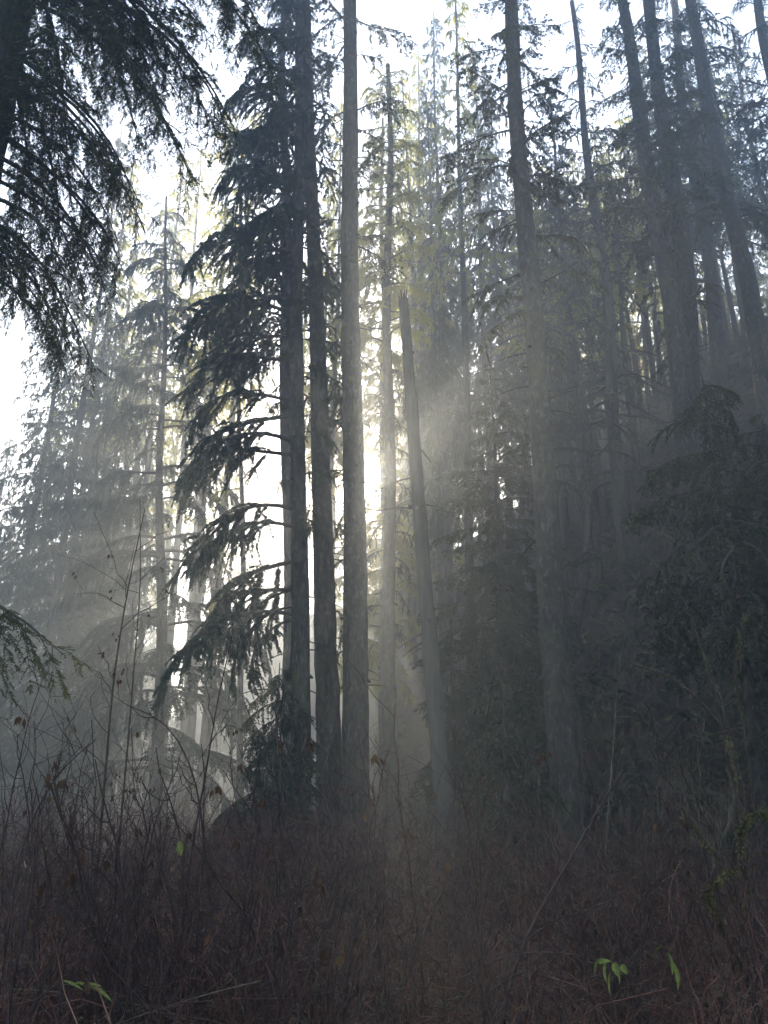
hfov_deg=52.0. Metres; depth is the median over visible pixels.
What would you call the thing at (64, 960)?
bramble cane
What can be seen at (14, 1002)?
bramble cane
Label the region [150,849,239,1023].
bramble cane
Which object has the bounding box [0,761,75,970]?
bramble cane
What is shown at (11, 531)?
conifer tree
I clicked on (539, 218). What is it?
conifer tree
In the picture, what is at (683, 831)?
bramble cane
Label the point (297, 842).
bramble cane
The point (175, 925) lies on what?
bramble cane
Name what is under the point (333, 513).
hemlock tree
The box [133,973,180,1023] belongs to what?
bramble cane
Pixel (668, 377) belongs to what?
maple tree
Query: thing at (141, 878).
bramble cane
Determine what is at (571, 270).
conifer tree
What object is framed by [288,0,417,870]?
fir tree
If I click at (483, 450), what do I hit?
conifer tree
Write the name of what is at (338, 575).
conifer tree
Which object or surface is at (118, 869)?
bramble cane
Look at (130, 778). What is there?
conifer tree
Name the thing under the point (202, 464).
hemlock tree
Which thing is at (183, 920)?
bramble cane
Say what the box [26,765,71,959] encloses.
bramble cane
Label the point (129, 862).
bramble cane
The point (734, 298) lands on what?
conifer tree
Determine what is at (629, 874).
bramble cane
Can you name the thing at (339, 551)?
hemlock tree
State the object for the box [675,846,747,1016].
bramble cane
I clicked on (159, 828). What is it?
bramble cane
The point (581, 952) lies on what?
bramble cane
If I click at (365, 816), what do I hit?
bramble cane
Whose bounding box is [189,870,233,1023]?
bramble cane
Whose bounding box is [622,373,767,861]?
young hemlock
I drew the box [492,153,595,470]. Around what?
conifer tree
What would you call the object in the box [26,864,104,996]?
bramble cane
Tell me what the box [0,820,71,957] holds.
bramble cane
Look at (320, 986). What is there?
bramble cane
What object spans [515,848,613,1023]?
bramble cane
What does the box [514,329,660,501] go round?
maple tree
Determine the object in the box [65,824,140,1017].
bramble cane
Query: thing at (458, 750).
young hemlock
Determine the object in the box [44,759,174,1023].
bramble cane
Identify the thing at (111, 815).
bramble cane
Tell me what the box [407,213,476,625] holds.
conifer tree
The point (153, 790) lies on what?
sapling
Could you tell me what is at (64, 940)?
bramble cane
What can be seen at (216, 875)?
bramble cane
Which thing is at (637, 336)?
maple tree
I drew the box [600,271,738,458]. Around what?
conifer tree
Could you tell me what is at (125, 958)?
bramble cane
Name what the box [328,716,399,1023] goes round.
bramble cane
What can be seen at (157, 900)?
bramble cane
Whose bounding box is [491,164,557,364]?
conifer tree
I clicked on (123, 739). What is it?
conifer tree
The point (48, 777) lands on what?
sapling
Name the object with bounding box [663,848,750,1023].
bramble cane
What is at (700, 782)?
vine maple
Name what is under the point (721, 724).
mossy shrub
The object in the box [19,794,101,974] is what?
bramble cane
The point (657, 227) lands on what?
spruce tree
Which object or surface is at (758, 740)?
young hemlock
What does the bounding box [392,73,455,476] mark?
conifer tree
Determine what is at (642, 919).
bramble cane
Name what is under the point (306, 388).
conifer tree
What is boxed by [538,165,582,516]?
conifer tree
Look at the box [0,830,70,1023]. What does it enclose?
bramble cane
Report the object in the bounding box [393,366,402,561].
conifer tree
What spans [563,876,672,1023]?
bramble cane
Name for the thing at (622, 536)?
spruce tree
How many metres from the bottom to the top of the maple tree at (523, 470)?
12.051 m
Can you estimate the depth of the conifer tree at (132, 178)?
45.50 m
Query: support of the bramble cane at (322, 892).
on the ground
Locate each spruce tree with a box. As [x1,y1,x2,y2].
[436,0,609,880]
[546,0,654,591]
[586,0,733,614]
[619,0,734,555]
[643,0,755,432]
[656,0,767,448]
[727,0,767,206]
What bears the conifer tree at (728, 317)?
on the ground
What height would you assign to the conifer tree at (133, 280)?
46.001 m
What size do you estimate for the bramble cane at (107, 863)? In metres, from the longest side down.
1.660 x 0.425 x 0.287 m
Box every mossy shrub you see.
[629,613,767,919]
[673,734,767,1021]
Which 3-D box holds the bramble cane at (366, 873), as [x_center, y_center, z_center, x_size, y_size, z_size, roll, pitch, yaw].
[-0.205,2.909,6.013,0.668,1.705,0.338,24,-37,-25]
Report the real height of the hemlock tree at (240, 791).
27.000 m
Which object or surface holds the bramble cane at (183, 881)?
on the ground
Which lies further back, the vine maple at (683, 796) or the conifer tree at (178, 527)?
the conifer tree at (178, 527)
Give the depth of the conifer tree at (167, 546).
61.64 m
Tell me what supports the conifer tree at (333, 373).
on the ground
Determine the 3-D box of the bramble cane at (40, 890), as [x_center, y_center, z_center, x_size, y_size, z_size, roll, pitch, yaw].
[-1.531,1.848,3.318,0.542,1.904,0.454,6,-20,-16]
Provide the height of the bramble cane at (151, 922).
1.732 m
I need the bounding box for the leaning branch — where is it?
[470,771,627,1023]
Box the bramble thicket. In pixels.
[0,700,767,1023]
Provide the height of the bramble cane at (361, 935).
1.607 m
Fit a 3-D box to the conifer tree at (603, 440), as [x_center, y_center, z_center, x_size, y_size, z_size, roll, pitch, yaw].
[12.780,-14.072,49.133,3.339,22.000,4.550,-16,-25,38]
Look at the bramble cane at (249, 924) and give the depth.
3.49 m
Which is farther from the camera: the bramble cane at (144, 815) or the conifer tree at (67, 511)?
the conifer tree at (67, 511)
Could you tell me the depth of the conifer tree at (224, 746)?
74.63 m
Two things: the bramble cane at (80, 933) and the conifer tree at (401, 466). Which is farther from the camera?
the conifer tree at (401, 466)
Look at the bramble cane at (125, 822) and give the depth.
7.23 m
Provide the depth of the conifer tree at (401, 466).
62.17 m
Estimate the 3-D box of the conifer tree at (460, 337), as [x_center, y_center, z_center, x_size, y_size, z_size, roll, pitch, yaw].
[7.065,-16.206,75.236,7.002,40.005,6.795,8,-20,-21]
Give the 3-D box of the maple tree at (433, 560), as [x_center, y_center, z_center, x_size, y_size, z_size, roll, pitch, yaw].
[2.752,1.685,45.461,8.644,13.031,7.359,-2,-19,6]
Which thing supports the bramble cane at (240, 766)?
on the ground
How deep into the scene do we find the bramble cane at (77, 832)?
7.20 m
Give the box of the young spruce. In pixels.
[408,359,616,783]
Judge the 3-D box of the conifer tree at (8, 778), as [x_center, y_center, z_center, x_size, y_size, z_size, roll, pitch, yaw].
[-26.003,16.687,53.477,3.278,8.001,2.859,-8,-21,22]
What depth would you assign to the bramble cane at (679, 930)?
5.16 m
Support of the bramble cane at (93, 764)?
on the ground
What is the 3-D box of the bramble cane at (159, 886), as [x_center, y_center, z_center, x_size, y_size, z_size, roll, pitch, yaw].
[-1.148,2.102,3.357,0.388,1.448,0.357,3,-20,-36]
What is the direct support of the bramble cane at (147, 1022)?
on the ground
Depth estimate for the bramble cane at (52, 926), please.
4.17 m
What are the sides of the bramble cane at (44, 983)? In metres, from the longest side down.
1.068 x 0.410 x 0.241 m
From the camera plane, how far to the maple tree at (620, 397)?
51.20 m
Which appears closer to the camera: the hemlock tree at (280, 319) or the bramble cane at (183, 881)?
the bramble cane at (183, 881)
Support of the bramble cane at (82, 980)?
on the ground
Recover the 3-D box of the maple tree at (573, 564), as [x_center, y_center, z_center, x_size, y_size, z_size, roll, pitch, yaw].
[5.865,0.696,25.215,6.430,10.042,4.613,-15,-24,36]
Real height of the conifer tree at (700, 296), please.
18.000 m
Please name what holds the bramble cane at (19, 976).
on the ground
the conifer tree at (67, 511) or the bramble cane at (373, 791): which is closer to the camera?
the bramble cane at (373, 791)
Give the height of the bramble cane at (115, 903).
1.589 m
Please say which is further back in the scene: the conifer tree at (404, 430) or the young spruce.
the conifer tree at (404, 430)
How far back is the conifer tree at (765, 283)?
47.17 m
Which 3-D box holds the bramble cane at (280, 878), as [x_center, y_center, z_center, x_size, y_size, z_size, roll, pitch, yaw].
[-0.798,2.469,5.167,0.661,1.916,0.446,2,-19,-7]
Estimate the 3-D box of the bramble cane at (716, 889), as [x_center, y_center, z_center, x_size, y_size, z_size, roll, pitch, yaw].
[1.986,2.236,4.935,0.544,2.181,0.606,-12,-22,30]
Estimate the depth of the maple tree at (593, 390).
50.40 m
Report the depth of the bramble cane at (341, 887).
4.62 m
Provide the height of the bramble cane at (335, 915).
1.375 m
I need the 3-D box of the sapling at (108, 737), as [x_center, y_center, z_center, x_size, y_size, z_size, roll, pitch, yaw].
[-2.179,1.738,6.023,1.015,3.827,0.924,0,-19,0]
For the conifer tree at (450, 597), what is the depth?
46.61 m
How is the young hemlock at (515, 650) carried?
on the ground
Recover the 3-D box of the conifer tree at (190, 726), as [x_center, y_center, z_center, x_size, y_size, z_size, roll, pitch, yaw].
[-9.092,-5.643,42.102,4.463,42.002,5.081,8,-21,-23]
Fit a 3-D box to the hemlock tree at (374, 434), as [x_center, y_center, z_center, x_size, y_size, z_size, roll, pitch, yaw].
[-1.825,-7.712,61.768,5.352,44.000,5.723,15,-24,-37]
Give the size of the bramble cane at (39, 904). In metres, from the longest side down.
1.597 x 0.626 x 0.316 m
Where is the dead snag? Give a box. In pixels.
[376,286,478,889]
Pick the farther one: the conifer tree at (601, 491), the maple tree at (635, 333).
the maple tree at (635, 333)
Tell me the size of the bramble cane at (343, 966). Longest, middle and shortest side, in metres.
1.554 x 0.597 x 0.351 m
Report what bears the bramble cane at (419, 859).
on the ground
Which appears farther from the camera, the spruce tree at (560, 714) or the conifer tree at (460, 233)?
the conifer tree at (460, 233)
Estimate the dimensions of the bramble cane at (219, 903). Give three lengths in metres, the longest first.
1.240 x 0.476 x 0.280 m
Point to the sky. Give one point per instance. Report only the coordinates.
(410, 17)
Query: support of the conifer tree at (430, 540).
on the ground
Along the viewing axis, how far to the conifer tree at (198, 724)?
92.11 m
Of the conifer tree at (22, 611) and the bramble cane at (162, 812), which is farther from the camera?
the conifer tree at (22, 611)
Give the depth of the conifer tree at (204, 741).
38.82 m
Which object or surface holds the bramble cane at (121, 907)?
on the ground
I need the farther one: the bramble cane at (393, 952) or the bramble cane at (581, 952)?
the bramble cane at (393, 952)
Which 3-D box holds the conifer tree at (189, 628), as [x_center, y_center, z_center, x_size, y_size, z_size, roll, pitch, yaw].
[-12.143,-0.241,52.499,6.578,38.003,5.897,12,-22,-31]
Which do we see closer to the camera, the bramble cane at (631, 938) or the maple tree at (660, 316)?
the bramble cane at (631, 938)
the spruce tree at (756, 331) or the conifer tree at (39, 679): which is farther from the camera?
the conifer tree at (39, 679)
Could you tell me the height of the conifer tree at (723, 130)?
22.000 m
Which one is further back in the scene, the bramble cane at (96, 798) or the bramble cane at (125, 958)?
the bramble cane at (96, 798)
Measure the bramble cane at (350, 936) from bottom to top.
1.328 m
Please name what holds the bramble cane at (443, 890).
on the ground
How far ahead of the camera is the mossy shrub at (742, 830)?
5.43 m
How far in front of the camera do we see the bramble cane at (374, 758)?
4.14 m
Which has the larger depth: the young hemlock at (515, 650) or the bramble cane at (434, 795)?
the young hemlock at (515, 650)
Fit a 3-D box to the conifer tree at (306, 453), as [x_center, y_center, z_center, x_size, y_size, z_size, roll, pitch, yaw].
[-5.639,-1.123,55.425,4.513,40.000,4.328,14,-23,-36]
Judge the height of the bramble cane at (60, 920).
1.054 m
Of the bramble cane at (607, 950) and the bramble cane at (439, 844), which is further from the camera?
the bramble cane at (439, 844)
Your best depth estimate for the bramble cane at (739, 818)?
6.73 m
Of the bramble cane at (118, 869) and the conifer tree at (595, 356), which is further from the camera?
the conifer tree at (595, 356)
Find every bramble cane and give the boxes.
[0,636,44,867]
[0,701,159,1023]
[0,719,97,1023]
[0,735,71,1018]
[0,747,75,916]
[0,759,69,993]
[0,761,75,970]
[0,772,31,920]
[0,814,118,1022]
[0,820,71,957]
[0,820,90,1023]
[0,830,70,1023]
[0,832,25,942]
[0,842,64,1014]
[0,852,66,1021]
[0,980,51,1023]
[1,675,95,1023]
[1,808,66,1022]
[10,750,98,988]
[10,866,102,1023]
[13,819,160,1020]
[15,908,94,1023]
[17,808,128,1022]
[18,696,160,1014]
[18,926,71,1023]
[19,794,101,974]
[21,701,128,1023]
[21,726,113,968]
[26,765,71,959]
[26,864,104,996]
[31,774,127,1023]
[32,720,126,1023]
[32,765,126,1023]
[39,858,119,1023]
[39,860,114,1011]
[42,701,110,1023]
[43,724,177,1016]
[43,803,154,1023]
[44,733,207,1023]
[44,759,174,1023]
[44,844,123,1023]
[46,874,117,1017]
[47,877,86,1009]
[52,763,160,989]
[53,832,99,997]
[59,751,150,973]
[59,808,194,1023]
[62,829,162,1023]
[65,795,104,892]
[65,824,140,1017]
[67,758,98,954]
[67,789,153,1021]
[67,844,162,1023]
[70,819,125,1023]
[75,865,217,1023]
[77,795,123,1022]
[82,773,164,1022]
[86,765,126,927]
[87,831,133,966]
[88,716,171,992]
[97,792,136,905]
[98,808,170,1013]
[100,819,150,913]
[101,753,204,1005]
[102,743,220,950]
[104,717,170,961]
[107,759,171,1023]
[107,787,179,1015]
[110,747,237,1023]
[119,751,227,1015]
[119,838,234,1022]
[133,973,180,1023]
[137,720,184,949]
[140,846,177,972]
[143,753,181,937]
[146,839,252,1023]
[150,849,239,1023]
[151,696,240,1023]
[152,848,214,1020]
[153,816,194,1008]
[168,851,213,981]
[178,826,320,1023]
[186,834,297,1023]
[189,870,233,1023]
[189,946,273,1023]
[190,792,289,1023]
[199,835,230,1000]
[200,820,278,1022]
[201,720,313,1018]
[201,821,255,1006]
[207,737,314,1020]
[215,743,313,1021]
[217,711,335,1023]
[225,807,325,1023]
[227,689,295,1021]
[238,738,376,990]
[251,841,340,1023]
[257,807,331,1023]
[263,822,417,1016]
[269,769,382,1023]
[271,829,371,1023]
[275,784,399,1023]
[276,799,350,1023]
[286,812,383,1019]
[290,783,394,1023]
[296,891,378,1022]
[301,733,392,944]
[302,788,439,1023]
[305,730,401,1022]
[307,833,385,1023]
[310,798,382,1009]
[316,748,428,1023]
[323,790,391,1005]
[325,831,393,1023]
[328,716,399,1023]
[334,789,436,1023]
[335,816,391,1022]
[342,733,412,1015]
[344,664,460,1022]
[345,791,424,1022]
[347,747,396,931]
[347,795,432,1023]
[377,777,488,1003]
[381,786,495,1023]
[383,819,422,957]
[390,772,474,1020]
[395,754,462,952]
[396,804,446,970]
[412,734,461,991]
[414,750,584,1023]
[422,839,487,1014]
[434,750,529,1000]
[475,779,606,1001]
[500,818,624,1023]
[503,777,647,1021]
[512,733,695,1023]
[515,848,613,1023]
[519,853,610,1023]
[522,818,560,924]
[536,832,645,1023]
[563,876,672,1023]
[569,874,622,1023]
[571,873,657,1019]
[574,736,676,1023]
[586,898,654,1023]
[600,834,705,1023]
[605,803,693,1023]
[608,825,706,1023]
[612,850,731,986]
[615,815,675,1006]
[623,936,686,1023]
[629,723,767,1006]
[630,738,694,1021]
[633,745,733,1017]
[635,756,701,1023]
[642,827,704,1020]
[644,695,762,1023]
[644,841,704,1023]
[649,769,702,948]
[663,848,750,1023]
[665,711,767,1023]
[671,809,767,1023]
[672,810,736,1020]
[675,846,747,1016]
[692,751,766,919]
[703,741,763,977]
[710,776,767,880]
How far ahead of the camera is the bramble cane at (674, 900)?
5.55 m
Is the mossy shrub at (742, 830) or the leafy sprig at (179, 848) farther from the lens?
the mossy shrub at (742, 830)
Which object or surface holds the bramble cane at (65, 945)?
on the ground
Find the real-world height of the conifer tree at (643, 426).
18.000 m
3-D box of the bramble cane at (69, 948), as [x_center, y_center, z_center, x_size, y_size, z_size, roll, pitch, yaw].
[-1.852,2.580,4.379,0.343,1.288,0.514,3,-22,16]
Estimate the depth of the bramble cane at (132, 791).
5.27 m
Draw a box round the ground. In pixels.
[0,329,767,1023]
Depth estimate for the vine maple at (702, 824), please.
11.16 m
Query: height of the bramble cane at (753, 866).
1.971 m
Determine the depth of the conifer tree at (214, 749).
49.47 m
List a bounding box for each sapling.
[0,686,95,992]
[22,509,187,1019]
[57,523,176,975]
[106,672,240,1022]
[155,629,261,1022]
[257,664,314,1017]
[406,672,523,1010]
[587,516,694,922]
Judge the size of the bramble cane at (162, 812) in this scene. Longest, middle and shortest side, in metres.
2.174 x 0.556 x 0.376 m
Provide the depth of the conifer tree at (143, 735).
81.78 m
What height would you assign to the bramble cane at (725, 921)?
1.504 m
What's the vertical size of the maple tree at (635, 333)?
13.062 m
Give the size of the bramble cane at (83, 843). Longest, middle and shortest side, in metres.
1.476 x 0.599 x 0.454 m
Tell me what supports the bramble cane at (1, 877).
on the ground
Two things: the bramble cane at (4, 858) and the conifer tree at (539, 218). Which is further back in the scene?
the conifer tree at (539, 218)
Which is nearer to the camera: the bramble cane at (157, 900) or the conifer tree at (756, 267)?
the bramble cane at (157, 900)
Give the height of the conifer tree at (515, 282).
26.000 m
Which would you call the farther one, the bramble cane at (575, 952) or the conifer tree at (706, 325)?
the conifer tree at (706, 325)
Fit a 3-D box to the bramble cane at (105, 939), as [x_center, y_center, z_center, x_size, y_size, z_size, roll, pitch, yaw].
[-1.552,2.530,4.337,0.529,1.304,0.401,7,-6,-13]
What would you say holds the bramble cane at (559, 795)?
on the ground
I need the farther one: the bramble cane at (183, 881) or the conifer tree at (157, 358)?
the conifer tree at (157, 358)
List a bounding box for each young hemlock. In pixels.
[198,663,332,868]
[406,550,639,873]
[420,615,501,871]
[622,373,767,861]
[696,408,767,641]
[710,583,767,907]
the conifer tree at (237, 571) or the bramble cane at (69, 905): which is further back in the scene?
the conifer tree at (237, 571)
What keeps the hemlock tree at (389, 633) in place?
on the ground
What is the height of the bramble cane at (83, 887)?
1.390 m
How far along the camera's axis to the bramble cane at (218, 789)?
3.75 m
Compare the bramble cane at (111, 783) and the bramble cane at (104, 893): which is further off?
the bramble cane at (111, 783)
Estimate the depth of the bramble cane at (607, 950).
4.15 m
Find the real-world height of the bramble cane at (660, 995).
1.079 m
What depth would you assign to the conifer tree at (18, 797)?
69.35 m
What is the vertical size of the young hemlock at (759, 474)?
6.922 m
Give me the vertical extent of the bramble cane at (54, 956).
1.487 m
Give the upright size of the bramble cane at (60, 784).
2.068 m
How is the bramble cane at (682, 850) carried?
on the ground
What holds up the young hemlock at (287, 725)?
on the ground
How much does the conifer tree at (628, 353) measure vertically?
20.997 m
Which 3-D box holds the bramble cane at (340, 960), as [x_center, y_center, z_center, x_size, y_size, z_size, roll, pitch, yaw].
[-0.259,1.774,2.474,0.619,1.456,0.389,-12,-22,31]
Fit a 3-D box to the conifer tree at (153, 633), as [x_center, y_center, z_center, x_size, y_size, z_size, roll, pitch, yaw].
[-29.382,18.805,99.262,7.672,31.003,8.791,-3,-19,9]
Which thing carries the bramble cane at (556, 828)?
on the ground
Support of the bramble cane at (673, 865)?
on the ground
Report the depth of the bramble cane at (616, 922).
4.66 m
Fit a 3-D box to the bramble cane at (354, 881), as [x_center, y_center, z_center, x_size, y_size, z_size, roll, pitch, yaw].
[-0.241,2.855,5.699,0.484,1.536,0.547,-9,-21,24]
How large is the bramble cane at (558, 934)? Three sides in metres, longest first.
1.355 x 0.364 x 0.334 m
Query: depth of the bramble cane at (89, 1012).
4.23 m
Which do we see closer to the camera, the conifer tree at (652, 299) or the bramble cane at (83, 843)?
the bramble cane at (83, 843)
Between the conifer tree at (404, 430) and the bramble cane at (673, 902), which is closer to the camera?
the bramble cane at (673, 902)
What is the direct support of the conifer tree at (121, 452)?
on the ground
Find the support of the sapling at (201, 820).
on the ground
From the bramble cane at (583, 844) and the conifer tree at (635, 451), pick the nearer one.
the bramble cane at (583, 844)
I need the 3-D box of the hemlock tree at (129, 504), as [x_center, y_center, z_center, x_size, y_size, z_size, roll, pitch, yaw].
[-7.907,-1.290,31.023,8.989,27.590,5.253,-2,-19,6]
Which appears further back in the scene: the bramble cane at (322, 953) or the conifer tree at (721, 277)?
the conifer tree at (721, 277)
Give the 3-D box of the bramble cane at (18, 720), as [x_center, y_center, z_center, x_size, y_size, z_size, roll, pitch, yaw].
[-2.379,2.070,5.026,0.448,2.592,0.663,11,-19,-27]
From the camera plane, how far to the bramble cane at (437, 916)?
4.83 m
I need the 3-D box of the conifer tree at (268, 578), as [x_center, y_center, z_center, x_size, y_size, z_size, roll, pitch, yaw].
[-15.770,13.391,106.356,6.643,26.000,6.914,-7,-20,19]
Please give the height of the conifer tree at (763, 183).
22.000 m
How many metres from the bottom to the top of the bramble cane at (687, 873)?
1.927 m
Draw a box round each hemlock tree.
[0,0,300,720]
[39,196,272,840]
[145,0,340,858]
[181,0,340,807]
[186,125,276,836]
[220,0,349,862]
[304,168,363,575]
[328,63,434,842]
[330,195,379,469]
[332,223,398,692]
[336,117,435,788]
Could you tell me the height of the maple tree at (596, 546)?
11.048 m
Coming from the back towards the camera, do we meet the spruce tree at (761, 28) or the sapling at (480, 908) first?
the spruce tree at (761, 28)
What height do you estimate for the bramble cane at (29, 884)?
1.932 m
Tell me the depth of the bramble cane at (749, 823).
5.60 m
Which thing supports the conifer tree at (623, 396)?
on the ground
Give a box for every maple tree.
[367,469,507,599]
[397,440,518,544]
[431,385,576,647]
[454,397,656,691]
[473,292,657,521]
[487,310,670,579]
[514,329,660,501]
[524,338,676,643]
[552,314,643,441]
[579,312,640,408]
[580,293,663,422]
[584,276,703,405]
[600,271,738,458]
[600,298,667,389]
[626,304,703,372]
[629,325,670,390]
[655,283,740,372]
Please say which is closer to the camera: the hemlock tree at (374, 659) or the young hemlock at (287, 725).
the young hemlock at (287, 725)
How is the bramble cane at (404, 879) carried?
on the ground
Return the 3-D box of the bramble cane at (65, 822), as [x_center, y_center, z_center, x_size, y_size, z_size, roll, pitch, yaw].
[-1.629,2.040,4.199,0.690,2.101,0.668,-17,-26,41]
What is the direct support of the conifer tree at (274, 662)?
on the ground
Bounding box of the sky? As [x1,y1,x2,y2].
[0,0,767,715]
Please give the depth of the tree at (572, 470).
35.23 m
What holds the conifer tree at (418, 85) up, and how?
on the ground
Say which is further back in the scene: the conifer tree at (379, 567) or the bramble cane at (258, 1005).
the conifer tree at (379, 567)
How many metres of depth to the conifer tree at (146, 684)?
78.75 m
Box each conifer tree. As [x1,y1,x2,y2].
[0,130,135,830]
[0,195,94,737]
[0,325,166,828]
[0,429,65,815]
[0,435,18,789]
[0,503,21,779]
[0,700,17,812]
[2,776,20,805]
[12,467,100,792]
[17,353,154,814]
[35,154,143,809]
[58,747,86,822]
[59,201,178,820]
[63,334,128,666]
[65,189,153,802]
[97,146,197,824]
[112,522,150,786]
[115,433,182,805]
[115,728,146,810]
[130,580,173,789]
[135,339,209,808]
[136,520,174,801]
[137,141,229,812]
[150,269,246,810]
[166,104,258,822]
[166,713,180,806]
[168,593,212,780]
[178,111,276,825]
[193,727,222,807]
[197,550,246,735]
[204,397,266,806]
[213,571,255,795]
[243,525,282,707]
[253,538,283,727]
[272,258,311,499]
[282,486,313,624]
[303,95,369,806]
[303,174,342,786]
[309,504,342,663]
[367,461,397,621]
[376,85,427,669]
[380,46,449,672]
[382,94,484,738]
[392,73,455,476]
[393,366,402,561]
[394,11,506,667]
[395,269,463,614]
[395,388,430,607]
[396,293,418,481]
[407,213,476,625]
[409,0,505,716]
[428,177,499,542]
[438,43,527,624]
[453,72,557,564]
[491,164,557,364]
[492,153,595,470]
[494,188,532,493]
[502,92,645,569]
[503,167,582,600]
[521,185,585,541]
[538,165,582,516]
[539,167,604,427]
[547,214,579,466]
[553,175,619,521]
[554,190,598,407]
[562,155,605,448]
[573,155,637,503]
[581,168,614,444]
[583,124,645,441]
[590,141,653,500]
[593,153,660,461]
[595,181,633,423]
[607,113,661,406]
[613,42,727,320]
[614,114,663,397]
[618,296,651,397]
[625,179,656,404]
[638,53,729,371]
[647,280,668,385]
[659,20,751,362]
[681,178,707,355]
[683,0,767,257]
[685,114,731,348]
[688,70,762,335]
[696,103,738,345]
[698,296,710,359]
[699,238,739,338]
[721,22,767,260]
[722,289,741,342]
[723,143,767,330]
[733,274,767,334]
[757,251,767,316]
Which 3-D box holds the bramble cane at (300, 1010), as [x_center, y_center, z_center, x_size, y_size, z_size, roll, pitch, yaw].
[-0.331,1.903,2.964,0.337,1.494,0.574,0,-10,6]
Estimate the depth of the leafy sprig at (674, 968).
2.69 m
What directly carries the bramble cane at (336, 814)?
on the ground
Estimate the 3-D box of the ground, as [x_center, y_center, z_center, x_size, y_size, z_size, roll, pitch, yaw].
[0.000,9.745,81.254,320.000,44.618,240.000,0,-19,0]
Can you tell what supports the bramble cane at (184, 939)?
on the ground
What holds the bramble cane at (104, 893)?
on the ground
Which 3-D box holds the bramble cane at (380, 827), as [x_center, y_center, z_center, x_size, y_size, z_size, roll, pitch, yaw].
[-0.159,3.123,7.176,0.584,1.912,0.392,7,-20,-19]
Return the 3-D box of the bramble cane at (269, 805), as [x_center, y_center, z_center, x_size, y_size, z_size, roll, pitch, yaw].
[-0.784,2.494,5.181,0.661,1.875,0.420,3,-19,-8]
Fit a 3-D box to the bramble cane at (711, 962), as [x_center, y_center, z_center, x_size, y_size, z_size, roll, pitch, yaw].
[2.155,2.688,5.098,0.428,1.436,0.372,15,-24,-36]
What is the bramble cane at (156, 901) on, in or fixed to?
on the ground
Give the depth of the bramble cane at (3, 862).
5.68 m
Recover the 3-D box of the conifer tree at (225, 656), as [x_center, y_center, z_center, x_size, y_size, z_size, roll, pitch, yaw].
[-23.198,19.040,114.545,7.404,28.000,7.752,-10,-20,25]
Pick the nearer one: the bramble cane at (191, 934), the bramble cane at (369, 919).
the bramble cane at (191, 934)
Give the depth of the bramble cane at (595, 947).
4.24 m
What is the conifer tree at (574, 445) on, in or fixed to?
on the ground
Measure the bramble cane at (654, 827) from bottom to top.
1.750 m
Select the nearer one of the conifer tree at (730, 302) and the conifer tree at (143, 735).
the conifer tree at (730, 302)
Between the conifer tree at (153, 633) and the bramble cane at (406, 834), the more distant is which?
the conifer tree at (153, 633)
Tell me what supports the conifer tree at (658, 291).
on the ground
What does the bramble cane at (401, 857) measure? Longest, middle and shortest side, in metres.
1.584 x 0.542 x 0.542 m
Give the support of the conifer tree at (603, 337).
on the ground
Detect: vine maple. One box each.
[644,763,715,851]
[657,781,747,888]
[660,697,753,942]
[674,765,759,959]
[687,773,756,846]
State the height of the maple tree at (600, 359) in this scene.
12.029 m
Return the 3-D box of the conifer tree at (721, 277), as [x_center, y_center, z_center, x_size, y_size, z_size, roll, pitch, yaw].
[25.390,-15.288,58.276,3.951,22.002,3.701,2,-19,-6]
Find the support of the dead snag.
on the ground
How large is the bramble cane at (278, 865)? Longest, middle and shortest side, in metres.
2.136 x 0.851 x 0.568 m
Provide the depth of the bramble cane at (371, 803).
4.80 m
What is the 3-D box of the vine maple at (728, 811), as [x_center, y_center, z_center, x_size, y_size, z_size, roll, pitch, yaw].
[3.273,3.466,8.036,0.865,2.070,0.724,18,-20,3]
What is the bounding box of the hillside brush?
[0,290,767,930]
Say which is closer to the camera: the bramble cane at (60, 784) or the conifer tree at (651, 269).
the bramble cane at (60, 784)
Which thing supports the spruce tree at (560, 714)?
on the ground
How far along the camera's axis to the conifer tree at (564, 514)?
37.96 m
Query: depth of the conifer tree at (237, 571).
67.85 m
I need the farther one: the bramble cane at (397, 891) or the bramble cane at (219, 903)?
the bramble cane at (219, 903)
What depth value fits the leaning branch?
3.02 m
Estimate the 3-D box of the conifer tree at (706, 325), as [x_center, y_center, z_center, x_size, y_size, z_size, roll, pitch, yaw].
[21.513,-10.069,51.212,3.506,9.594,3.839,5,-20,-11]
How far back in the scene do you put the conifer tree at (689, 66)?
40.24 m
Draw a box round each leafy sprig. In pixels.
[38,980,111,1001]
[173,841,182,863]
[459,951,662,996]
[628,946,679,989]
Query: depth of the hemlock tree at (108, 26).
8.37 m
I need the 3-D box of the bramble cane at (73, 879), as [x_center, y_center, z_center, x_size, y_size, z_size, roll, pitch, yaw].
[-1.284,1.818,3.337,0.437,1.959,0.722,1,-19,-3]
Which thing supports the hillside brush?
on the ground
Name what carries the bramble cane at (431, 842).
on the ground
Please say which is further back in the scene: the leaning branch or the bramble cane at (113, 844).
the bramble cane at (113, 844)
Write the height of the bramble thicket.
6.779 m
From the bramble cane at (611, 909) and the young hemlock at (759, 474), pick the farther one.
the young hemlock at (759, 474)
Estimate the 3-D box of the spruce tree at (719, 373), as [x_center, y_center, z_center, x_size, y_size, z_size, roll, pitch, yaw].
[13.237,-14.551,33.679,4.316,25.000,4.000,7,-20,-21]
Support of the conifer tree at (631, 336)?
on the ground
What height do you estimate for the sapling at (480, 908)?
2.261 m
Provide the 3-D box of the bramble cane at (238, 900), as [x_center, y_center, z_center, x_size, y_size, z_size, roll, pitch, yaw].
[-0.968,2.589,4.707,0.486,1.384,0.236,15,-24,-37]

